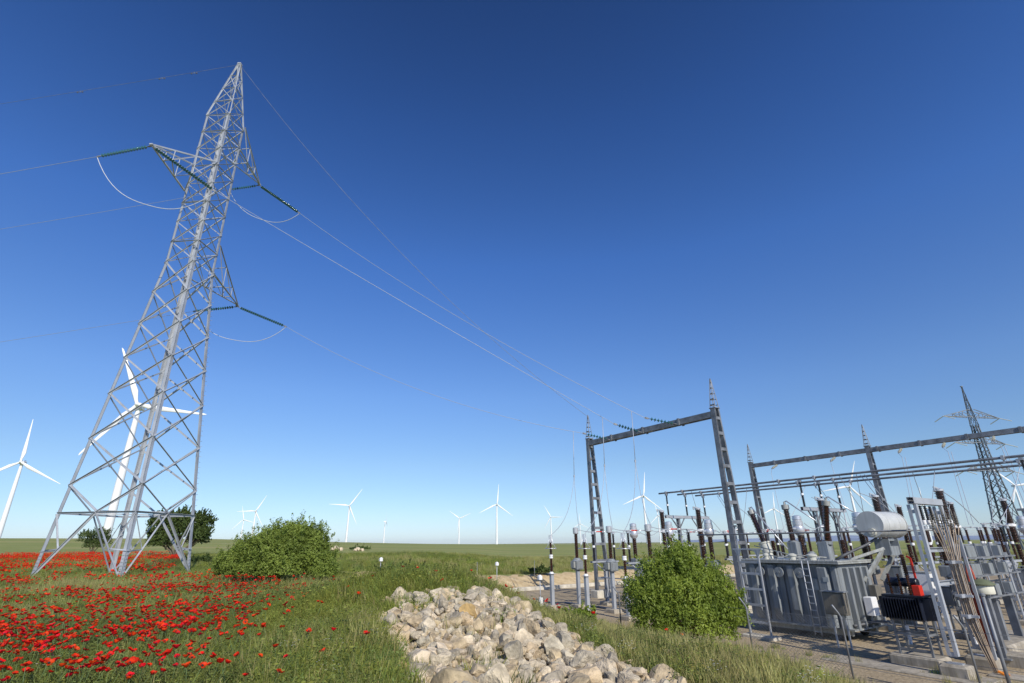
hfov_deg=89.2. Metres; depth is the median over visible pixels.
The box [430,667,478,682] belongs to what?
stone
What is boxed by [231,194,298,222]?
power line
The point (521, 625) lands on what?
stone
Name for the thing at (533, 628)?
stone
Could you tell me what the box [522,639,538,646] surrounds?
stone
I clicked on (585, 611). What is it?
bush
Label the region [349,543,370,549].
bush
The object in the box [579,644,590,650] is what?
stone
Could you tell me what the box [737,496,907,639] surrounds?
power transformer
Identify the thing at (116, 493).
wind turbine
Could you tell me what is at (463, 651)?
stone
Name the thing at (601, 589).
trench cover
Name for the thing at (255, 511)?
wind turbine
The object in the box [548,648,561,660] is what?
stone
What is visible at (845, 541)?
instrument transformer
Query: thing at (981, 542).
disconnector
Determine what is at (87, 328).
power line
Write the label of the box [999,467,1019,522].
jumper wire
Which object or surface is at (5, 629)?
poppy field
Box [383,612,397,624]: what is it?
stone
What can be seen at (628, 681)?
stone
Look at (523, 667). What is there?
stone
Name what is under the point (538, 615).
stone
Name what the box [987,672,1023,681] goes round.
concrete slab
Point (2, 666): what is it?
poppy
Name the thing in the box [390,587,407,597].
stone
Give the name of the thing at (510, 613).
stone
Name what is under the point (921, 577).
steel cabinet
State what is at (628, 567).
connecting beam
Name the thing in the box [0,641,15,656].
poppy
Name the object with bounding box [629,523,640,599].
current transformer
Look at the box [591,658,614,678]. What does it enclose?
stone
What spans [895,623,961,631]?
ground conduit
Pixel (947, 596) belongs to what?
steel cabinet
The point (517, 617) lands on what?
stone
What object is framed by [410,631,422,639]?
stone
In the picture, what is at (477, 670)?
stone
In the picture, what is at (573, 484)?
dropper wire
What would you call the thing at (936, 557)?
disconnector
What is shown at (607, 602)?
disconnector
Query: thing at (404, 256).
power line
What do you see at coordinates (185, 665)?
poppy
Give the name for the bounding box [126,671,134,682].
poppy
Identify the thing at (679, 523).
bus support
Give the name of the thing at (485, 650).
stone
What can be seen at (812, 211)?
sky
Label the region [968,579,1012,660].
vent post
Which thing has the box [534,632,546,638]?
stone
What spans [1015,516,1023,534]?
current transformer
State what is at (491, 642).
stone
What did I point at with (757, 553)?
ladder frame
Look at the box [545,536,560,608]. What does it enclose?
surge arrester
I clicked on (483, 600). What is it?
stone
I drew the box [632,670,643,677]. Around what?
stone
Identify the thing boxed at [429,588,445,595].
stone
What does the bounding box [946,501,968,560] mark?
circuit breaker
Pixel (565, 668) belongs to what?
stone
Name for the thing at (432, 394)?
power line
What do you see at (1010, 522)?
circuit breaker
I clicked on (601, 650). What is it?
stone
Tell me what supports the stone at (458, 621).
on the ground at (879, 642)
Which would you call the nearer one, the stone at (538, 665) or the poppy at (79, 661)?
the poppy at (79, 661)
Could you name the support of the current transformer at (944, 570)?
on the ground at (879, 642)
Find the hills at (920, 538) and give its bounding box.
[717,535,1023,541]
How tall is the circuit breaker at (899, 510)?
5.625 m
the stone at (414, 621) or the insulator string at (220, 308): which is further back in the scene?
the insulator string at (220, 308)
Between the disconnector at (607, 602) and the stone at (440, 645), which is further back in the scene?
the disconnector at (607, 602)
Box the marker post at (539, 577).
[537,575,541,596]
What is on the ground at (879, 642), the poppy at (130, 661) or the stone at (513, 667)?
the poppy at (130, 661)
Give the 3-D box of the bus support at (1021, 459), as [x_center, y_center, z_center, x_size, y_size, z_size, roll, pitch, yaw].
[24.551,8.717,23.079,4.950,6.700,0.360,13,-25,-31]
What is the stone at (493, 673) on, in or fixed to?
on the ground at (879, 642)
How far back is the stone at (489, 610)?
9.50 m
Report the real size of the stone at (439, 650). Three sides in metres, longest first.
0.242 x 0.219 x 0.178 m
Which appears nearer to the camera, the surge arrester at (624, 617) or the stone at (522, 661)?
the stone at (522, 661)
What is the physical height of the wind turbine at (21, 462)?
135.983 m
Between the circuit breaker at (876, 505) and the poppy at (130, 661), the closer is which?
the poppy at (130, 661)
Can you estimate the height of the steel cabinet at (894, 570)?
2.488 m
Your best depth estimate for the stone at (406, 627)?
8.72 m
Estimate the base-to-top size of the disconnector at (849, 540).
4.200 m
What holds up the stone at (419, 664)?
on the ground at (879, 642)
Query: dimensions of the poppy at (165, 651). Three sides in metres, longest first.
0.471 x 0.106 x 0.104 m
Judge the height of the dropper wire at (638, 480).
7.443 m
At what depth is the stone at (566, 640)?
7.88 m
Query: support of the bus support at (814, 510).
on the ground at (879, 642)
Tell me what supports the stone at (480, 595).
on the stone
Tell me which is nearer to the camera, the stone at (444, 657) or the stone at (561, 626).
the stone at (444, 657)
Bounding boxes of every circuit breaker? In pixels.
[657,509,666,550]
[693,506,706,566]
[731,504,750,601]
[814,496,833,549]
[869,493,921,624]
[894,504,919,570]
[932,486,982,631]
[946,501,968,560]
[998,497,1023,584]
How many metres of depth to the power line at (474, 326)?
37.78 m
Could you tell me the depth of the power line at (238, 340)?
42.49 m
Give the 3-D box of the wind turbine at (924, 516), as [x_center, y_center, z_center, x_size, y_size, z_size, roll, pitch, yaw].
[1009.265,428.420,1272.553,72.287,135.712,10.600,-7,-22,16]
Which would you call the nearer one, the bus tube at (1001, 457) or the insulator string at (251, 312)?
the bus tube at (1001, 457)
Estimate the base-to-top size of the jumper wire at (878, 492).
2.615 m
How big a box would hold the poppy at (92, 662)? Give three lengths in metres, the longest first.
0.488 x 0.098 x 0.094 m
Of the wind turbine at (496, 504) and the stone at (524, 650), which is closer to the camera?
the stone at (524, 650)
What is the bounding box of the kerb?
[506,574,734,591]
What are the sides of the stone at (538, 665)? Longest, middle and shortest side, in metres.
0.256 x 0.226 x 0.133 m
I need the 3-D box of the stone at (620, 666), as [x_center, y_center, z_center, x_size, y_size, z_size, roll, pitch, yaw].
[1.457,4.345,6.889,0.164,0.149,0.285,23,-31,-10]
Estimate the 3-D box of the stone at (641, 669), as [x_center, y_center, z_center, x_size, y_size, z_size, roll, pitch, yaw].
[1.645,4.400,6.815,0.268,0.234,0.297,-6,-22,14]
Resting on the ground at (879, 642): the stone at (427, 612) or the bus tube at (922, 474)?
the stone at (427, 612)
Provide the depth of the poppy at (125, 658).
6.54 m
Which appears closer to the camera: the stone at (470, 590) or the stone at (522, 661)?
the stone at (522, 661)
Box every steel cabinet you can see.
[883,565,918,633]
[908,571,943,641]
[941,585,963,628]
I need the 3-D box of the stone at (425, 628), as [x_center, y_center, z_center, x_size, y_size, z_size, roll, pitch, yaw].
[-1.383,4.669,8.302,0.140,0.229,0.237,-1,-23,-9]
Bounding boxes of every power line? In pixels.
[2,65,235,103]
[2,157,93,173]
[2,311,192,341]
[4,190,224,228]
[97,157,213,208]
[194,313,285,341]
[215,191,613,423]
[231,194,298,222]
[243,69,584,414]
[287,327,579,432]
[301,214,644,417]
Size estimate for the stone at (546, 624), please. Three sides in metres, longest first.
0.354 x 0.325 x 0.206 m
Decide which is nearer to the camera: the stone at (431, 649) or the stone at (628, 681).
the stone at (628, 681)
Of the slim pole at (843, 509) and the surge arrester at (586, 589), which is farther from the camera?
the slim pole at (843, 509)
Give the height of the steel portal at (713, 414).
12.670 m
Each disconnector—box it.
[590,531,618,605]
[623,530,652,574]
[662,528,692,547]
[684,531,709,558]
[720,530,733,564]
[722,532,741,591]
[745,532,763,557]
[762,530,783,557]
[763,529,786,557]
[777,531,787,555]
[803,529,819,557]
[812,530,836,556]
[842,527,880,612]
[879,538,900,564]
[908,525,948,614]
[928,528,948,585]
[933,533,973,608]
[962,526,1003,603]
[979,527,1004,598]
[980,522,1023,625]
[990,525,1023,610]
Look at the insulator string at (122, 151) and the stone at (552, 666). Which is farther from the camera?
the insulator string at (122, 151)
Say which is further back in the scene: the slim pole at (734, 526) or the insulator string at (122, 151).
the insulator string at (122, 151)
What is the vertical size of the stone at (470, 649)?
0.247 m
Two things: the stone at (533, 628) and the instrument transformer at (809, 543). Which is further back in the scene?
the instrument transformer at (809, 543)
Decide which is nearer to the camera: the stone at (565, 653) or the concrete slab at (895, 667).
the stone at (565, 653)
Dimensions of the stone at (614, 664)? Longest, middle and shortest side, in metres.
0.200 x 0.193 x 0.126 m
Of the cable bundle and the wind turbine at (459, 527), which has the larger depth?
the wind turbine at (459, 527)
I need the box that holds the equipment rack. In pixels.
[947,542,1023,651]
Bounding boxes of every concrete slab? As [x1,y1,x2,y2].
[821,654,1002,682]
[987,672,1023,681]
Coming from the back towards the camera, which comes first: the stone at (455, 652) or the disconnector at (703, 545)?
the disconnector at (703, 545)
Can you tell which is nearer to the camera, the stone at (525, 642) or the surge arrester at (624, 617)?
the stone at (525, 642)
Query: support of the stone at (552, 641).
on the ground at (879, 642)
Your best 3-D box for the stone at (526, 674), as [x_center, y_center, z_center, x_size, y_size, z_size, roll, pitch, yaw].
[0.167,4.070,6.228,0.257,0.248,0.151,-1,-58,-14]
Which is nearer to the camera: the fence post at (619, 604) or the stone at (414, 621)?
the stone at (414, 621)
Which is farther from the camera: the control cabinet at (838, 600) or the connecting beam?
the connecting beam
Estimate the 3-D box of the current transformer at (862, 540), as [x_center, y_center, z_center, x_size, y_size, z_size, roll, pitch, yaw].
[15.550,9.877,22.555,1.200,4.680,0.700,13,-25,-31]
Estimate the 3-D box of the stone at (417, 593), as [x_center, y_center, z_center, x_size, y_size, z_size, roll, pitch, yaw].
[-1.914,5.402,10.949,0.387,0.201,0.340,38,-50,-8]
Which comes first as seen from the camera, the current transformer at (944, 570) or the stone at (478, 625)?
the stone at (478, 625)
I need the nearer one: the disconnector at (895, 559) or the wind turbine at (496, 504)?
the disconnector at (895, 559)
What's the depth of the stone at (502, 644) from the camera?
7.78 m
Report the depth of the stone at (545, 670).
6.60 m
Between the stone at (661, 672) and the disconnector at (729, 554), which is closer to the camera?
the stone at (661, 672)
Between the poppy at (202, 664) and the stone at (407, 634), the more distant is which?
the stone at (407, 634)
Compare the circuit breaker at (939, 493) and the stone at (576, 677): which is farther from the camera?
the circuit breaker at (939, 493)
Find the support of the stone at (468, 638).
on the ground at (879, 642)
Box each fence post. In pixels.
[613,586,621,625]
[738,597,752,647]
[831,605,854,679]
[952,615,980,682]
[979,593,1010,682]
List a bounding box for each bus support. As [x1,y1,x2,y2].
[665,494,708,556]
[797,480,845,558]
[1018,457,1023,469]
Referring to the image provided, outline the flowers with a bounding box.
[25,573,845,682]
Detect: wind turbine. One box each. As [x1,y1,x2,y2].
[0,420,59,537]
[78,348,206,535]
[231,506,252,537]
[237,497,265,535]
[332,491,360,541]
[450,511,467,543]
[480,485,512,543]
[544,506,555,543]
[623,472,660,543]
[651,506,670,543]
[764,497,784,541]
[821,461,872,511]
[907,487,932,541]
[989,466,1023,515]
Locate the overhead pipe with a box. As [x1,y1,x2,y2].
[697,529,932,535]
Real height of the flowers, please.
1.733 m
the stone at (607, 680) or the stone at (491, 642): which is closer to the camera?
the stone at (607, 680)
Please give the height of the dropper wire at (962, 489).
4.925 m
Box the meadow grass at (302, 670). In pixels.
[0,550,1022,682]
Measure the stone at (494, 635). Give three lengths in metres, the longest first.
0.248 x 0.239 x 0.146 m
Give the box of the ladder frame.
[733,535,781,640]
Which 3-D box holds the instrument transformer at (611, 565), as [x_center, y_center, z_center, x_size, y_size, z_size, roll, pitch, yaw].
[5.450,12.433,28.426,0.755,4.380,0.700,13,-25,-31]
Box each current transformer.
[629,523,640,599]
[662,521,675,546]
[702,519,720,572]
[792,515,806,557]
[851,512,896,630]
[926,509,973,639]
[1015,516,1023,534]
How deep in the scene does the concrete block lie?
23.11 m
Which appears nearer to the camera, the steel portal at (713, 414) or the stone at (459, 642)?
the stone at (459, 642)
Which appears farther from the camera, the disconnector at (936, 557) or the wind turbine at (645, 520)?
the wind turbine at (645, 520)
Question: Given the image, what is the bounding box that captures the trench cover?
[581,588,623,593]
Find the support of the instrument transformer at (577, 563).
on the ground at (879, 642)
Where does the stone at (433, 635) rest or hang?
on the ground at (879, 642)
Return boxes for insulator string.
[97,145,151,156]
[151,145,215,191]
[193,306,236,311]
[231,185,258,189]
[237,306,286,326]
[259,185,299,213]
[583,432,609,439]
[613,423,641,432]
[645,417,676,424]
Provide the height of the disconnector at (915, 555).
4.200 m
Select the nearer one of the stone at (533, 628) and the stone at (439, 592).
the stone at (533, 628)
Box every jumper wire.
[864,474,894,511]
[933,487,978,522]
[987,470,992,521]
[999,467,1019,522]
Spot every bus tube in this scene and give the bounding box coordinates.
[658,454,1023,494]
[677,459,1023,495]
[695,464,1021,496]
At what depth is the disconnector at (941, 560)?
28.12 m
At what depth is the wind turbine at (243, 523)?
1624.07 m
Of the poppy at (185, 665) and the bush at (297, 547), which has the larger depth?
the bush at (297, 547)
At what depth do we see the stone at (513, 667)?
6.50 m
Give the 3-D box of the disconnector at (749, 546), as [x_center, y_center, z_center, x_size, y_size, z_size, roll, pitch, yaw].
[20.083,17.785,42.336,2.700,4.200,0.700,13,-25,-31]
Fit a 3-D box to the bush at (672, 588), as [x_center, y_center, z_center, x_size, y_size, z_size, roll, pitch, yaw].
[5.999,8.783,18.148,4.486,3.956,3.216,-1,-21,0]
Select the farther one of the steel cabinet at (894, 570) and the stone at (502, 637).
the steel cabinet at (894, 570)
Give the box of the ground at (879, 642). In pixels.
[0,538,1023,682]
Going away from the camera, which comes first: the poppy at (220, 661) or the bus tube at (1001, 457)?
the poppy at (220, 661)
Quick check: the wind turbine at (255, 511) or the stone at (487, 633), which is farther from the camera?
the wind turbine at (255, 511)
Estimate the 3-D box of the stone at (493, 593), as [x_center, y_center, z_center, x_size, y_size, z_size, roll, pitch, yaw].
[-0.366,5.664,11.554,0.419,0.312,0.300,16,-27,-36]
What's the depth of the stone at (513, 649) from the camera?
7.31 m
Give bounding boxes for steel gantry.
[906,497,1002,679]
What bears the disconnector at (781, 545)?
on the ground at (879, 642)
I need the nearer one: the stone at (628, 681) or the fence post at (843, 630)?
the stone at (628, 681)
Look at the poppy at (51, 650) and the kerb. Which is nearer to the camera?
the poppy at (51, 650)
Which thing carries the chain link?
attached to the fence post at (746, 608)
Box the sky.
[0,0,1023,543]
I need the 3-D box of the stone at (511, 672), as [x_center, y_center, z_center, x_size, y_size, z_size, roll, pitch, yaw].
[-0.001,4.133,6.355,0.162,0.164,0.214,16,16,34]
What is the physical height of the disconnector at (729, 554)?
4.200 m
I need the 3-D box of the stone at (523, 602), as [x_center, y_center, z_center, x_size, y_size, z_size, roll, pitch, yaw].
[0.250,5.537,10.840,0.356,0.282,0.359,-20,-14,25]
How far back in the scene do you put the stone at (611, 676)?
6.25 m
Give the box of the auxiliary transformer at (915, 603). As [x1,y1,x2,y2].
[878,554,951,669]
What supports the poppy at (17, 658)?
on the ground at (879, 642)
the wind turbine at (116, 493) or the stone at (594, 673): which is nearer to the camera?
the stone at (594, 673)
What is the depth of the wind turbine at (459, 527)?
1699.56 m
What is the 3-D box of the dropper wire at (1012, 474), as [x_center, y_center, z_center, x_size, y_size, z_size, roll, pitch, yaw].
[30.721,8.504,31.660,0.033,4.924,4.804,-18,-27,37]
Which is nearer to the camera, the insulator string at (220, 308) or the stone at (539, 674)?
the stone at (539, 674)
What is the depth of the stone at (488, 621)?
8.73 m
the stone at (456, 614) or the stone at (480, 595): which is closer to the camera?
the stone at (456, 614)
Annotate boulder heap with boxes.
[353,547,363,550]
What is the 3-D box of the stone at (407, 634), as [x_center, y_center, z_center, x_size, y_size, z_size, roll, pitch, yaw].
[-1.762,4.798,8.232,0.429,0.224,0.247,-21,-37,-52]
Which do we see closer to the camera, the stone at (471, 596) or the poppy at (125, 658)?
the poppy at (125, 658)
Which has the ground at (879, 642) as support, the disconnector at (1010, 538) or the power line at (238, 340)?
the disconnector at (1010, 538)
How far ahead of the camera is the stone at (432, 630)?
8.22 m
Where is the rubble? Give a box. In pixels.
[368,585,686,682]
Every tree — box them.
[75,527,113,551]
[145,504,218,554]
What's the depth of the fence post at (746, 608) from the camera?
16.62 m
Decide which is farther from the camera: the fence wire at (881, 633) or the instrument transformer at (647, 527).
the instrument transformer at (647, 527)
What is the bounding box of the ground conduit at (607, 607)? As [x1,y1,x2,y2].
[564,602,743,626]
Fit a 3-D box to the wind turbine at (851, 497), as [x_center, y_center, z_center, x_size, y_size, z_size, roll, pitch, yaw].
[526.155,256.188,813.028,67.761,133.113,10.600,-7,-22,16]
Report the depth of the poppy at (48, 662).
6.29 m
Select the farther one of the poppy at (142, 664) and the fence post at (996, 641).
the fence post at (996, 641)
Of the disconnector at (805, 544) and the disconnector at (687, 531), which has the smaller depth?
the disconnector at (687, 531)
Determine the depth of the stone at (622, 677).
6.11 m
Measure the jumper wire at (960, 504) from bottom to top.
1.428 m
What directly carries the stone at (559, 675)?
on the ground at (879, 642)
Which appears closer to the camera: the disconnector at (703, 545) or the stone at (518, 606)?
the stone at (518, 606)
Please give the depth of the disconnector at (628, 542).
29.52 m
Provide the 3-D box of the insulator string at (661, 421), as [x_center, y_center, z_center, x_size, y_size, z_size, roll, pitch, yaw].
[9.410,5.015,32.654,2.084,0.238,0.250,10,-18,16]
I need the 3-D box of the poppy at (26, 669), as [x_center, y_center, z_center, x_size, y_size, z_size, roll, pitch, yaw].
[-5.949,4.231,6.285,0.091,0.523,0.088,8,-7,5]
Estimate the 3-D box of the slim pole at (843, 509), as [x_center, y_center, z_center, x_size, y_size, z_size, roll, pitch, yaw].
[20.087,12.580,30.493,0.120,5.270,0.300,13,-25,-31]
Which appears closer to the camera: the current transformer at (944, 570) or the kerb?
the current transformer at (944, 570)
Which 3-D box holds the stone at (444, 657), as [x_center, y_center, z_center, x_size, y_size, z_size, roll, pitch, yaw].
[-0.944,4.294,7.002,0.257,0.210,0.228,-7,-22,17]
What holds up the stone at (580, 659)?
on the ground at (879, 642)
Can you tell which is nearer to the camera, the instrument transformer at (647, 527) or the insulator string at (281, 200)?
the instrument transformer at (647, 527)
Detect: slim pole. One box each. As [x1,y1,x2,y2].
[731,525,748,609]
[840,508,854,556]
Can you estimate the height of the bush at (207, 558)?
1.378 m
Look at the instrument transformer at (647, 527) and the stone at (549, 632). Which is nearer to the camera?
the stone at (549, 632)
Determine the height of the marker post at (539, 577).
1.725 m
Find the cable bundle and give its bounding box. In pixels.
[929,508,999,673]
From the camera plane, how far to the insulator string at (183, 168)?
35.07 m
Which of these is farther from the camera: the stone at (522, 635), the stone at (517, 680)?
the stone at (522, 635)
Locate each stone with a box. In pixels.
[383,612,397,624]
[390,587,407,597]
[391,623,409,632]
[397,630,411,642]
[405,649,430,665]
[407,616,421,627]
[408,662,428,672]
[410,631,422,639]
[413,591,425,597]
[413,595,429,601]
[417,616,435,630]
[421,608,431,615]
[421,625,428,632]
[422,666,435,675]
[427,628,438,634]
[427,647,436,654]
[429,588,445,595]
[429,632,437,639]
[430,590,442,598]
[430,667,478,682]
[431,650,451,665]
[435,640,453,649]
[435,666,446,672]
[436,642,448,649]
[436,648,448,654]
[438,593,447,612]
[448,616,462,628]
[449,637,466,648]
[449,649,459,655]
[450,611,460,617]
[456,648,466,654]
[459,603,476,618]
[462,635,472,643]
[463,592,477,600]
[465,645,474,655]
[466,589,478,594]
[469,663,487,676]
[473,618,484,634]
[475,586,487,594]
[475,592,487,599]
[478,644,492,659]
[479,598,487,603]
[479,662,512,682]
[481,630,490,636]
[482,617,496,628]
[483,607,492,613]
[486,639,495,648]
[489,629,498,640]
[491,588,502,597]
[496,638,513,650]
[499,634,512,643]
[503,640,522,659]
[506,610,514,617]
[508,665,518,671]
[508,670,519,679]
[509,596,520,602]
[509,659,518,664]
[510,604,522,610]
[512,676,523,682]
[513,628,534,642]
[514,614,525,621]
[515,600,532,610]
[515,619,522,630]
[515,668,535,682]
[518,621,527,630]
[518,659,529,664]
[518,665,532,670]
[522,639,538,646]
[522,645,526,654]
[523,618,539,635]
[528,661,544,669]
[529,611,541,619]
[532,639,542,648]
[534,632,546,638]
[535,672,541,680]
[540,666,550,674]
[541,619,555,630]
[541,670,565,681]
[544,629,554,636]
[544,634,564,654]
[546,678,560,682]
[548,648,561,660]
[549,663,558,671]
[555,622,567,631]
[555,665,573,672]
[556,632,574,651]
[561,649,573,656]
[567,666,602,682]
[567,672,590,682]
[568,631,580,639]
[569,650,595,668]
[571,643,584,655]
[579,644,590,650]
[580,641,593,648]
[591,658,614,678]
[594,644,617,657]
[603,679,614,682]
[604,671,616,682]
[606,652,617,661]
[611,661,617,673]
[616,662,629,671]
[617,671,639,682]
[623,679,637,682]
[631,667,646,673]
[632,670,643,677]
[648,664,678,681]
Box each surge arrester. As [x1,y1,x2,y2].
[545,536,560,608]
[578,534,596,613]
[616,533,637,620]
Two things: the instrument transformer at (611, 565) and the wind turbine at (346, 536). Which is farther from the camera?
the wind turbine at (346, 536)
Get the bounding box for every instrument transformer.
[571,527,584,608]
[604,526,623,613]
[644,524,652,563]
[774,530,781,555]
[805,529,816,554]
[841,528,851,558]
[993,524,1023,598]
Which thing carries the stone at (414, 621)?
on the ground at (879, 642)
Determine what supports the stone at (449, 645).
on the ground at (879, 642)
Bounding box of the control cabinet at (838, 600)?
[819,590,852,649]
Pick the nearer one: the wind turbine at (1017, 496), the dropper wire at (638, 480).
the dropper wire at (638, 480)
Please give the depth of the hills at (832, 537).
13609.57 m
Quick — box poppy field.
[0,550,557,670]
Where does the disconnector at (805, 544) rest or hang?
on the ground at (879, 642)
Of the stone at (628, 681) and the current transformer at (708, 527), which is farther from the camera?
the current transformer at (708, 527)
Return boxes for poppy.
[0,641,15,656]
[0,664,7,677]
[12,657,23,681]
[20,661,32,681]
[22,667,30,681]
[38,659,54,681]
[47,647,55,664]
[64,653,79,678]
[65,671,72,681]
[75,658,82,675]
[85,660,97,681]
[116,659,142,682]
[121,657,128,680]
[123,658,134,682]
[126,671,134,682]
[129,656,138,677]
[139,663,145,682]
[162,649,171,667]
[181,661,190,675]
[193,662,206,682]
[216,658,225,682]
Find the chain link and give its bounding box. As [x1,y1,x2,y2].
[747,609,850,677]
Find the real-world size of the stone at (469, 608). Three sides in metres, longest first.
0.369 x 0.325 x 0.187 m
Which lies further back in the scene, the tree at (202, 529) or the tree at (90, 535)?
the tree at (90, 535)
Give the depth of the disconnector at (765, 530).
32.66 m
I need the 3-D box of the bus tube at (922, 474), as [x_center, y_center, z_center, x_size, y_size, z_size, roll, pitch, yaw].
[22.450,8.162,30.829,0.200,0.340,28.000,13,-25,-31]
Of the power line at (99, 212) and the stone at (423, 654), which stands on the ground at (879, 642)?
the stone at (423, 654)
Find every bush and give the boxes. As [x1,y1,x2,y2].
[185,553,212,562]
[209,509,340,578]
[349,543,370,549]
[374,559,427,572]
[528,562,553,574]
[559,600,596,620]
[618,533,753,640]
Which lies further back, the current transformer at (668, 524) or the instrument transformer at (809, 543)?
the instrument transformer at (809, 543)
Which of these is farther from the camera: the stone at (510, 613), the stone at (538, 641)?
the stone at (510, 613)
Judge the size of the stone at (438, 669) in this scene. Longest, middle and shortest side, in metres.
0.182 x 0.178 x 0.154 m
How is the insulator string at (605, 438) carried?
attached to the steel portal at (713, 414)
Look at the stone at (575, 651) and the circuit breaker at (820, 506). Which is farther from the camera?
the circuit breaker at (820, 506)
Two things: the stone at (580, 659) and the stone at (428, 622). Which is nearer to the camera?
the stone at (580, 659)
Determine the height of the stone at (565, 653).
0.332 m
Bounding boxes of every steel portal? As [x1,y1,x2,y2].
[586,379,752,612]
[747,424,1023,588]
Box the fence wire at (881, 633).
[621,606,1023,682]
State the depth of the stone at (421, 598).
10.67 m
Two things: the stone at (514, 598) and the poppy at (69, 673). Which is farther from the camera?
the stone at (514, 598)
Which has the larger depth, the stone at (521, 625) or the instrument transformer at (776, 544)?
the instrument transformer at (776, 544)
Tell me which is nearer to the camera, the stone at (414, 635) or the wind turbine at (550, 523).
the stone at (414, 635)
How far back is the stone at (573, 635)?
8.70 m
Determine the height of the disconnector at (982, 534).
4.200 m
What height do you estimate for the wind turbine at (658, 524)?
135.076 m
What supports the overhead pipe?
attached to the ladder frame
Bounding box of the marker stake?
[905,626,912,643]
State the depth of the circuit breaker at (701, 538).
33.00 m
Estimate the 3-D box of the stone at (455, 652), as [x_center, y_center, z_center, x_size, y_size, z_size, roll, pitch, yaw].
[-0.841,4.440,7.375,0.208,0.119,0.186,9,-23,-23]
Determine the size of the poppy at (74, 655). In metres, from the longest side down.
0.482 x 0.097 x 0.092 m
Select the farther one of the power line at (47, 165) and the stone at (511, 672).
the power line at (47, 165)
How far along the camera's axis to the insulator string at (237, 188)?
47.81 m
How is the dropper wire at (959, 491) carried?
hanging from the jumper wire
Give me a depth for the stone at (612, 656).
7.22 m
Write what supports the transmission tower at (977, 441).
on the ground at (879, 642)
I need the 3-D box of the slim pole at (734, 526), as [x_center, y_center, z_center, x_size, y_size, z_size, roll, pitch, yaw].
[11.637,11.583,26.319,0.120,4.270,0.300,13,-25,-31]
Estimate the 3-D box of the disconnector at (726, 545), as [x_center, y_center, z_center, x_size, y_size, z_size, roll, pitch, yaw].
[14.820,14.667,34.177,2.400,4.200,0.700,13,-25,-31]
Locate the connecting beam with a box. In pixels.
[601,566,639,580]
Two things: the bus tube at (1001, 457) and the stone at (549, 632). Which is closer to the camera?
the stone at (549, 632)
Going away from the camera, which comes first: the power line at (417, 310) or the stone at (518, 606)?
the stone at (518, 606)
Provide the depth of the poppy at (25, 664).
6.17 m
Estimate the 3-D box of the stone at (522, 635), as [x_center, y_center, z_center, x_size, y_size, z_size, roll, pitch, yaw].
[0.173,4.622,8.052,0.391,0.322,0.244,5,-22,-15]
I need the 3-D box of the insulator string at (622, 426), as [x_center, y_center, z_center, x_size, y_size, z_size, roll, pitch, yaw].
[7.756,5.791,34.602,2.084,0.238,0.250,18,-24,-5]
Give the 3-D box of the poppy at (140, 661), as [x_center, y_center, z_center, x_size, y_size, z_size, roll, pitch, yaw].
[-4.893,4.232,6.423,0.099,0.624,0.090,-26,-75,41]
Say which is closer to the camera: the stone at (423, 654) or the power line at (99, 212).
the stone at (423, 654)
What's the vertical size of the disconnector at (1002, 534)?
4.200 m
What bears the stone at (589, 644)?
on the stone
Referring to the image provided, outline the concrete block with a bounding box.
[936,615,965,623]
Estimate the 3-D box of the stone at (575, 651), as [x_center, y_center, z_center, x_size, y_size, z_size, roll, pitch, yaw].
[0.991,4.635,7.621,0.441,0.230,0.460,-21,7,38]
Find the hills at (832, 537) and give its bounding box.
[675,535,1007,541]
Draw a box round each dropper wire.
[550,432,579,535]
[585,417,612,532]
[622,411,651,533]
[948,453,968,523]
[951,452,972,522]
[1000,445,1023,501]
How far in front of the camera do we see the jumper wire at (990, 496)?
26.92 m
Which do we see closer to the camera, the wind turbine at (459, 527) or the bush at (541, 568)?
the bush at (541, 568)
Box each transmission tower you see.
[31,62,260,576]
[944,386,1023,548]
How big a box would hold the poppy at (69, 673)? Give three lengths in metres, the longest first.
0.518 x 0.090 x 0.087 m
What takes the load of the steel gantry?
on the ground at (879, 642)
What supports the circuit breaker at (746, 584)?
on the ground at (879, 642)
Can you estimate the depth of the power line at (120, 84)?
46.49 m
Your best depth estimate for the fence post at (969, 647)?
12.14 m
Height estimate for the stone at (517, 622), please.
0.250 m
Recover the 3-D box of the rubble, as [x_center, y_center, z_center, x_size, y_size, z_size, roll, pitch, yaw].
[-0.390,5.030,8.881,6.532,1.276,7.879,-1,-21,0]
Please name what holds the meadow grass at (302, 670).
on the ground at (879, 642)
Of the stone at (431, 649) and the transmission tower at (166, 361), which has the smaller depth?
the stone at (431, 649)
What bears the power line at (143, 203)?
hanging from the insulator string at (122, 151)
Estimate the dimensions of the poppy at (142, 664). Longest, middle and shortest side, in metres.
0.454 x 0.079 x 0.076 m
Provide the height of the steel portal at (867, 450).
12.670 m
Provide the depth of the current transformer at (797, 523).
25.35 m
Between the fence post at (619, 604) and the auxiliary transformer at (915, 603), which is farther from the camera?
the fence post at (619, 604)
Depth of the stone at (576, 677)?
5.86 m
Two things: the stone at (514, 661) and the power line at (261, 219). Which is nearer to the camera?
the stone at (514, 661)
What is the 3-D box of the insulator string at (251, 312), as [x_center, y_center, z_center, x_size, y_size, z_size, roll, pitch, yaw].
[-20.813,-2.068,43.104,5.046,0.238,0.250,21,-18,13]
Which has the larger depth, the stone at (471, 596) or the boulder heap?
the boulder heap

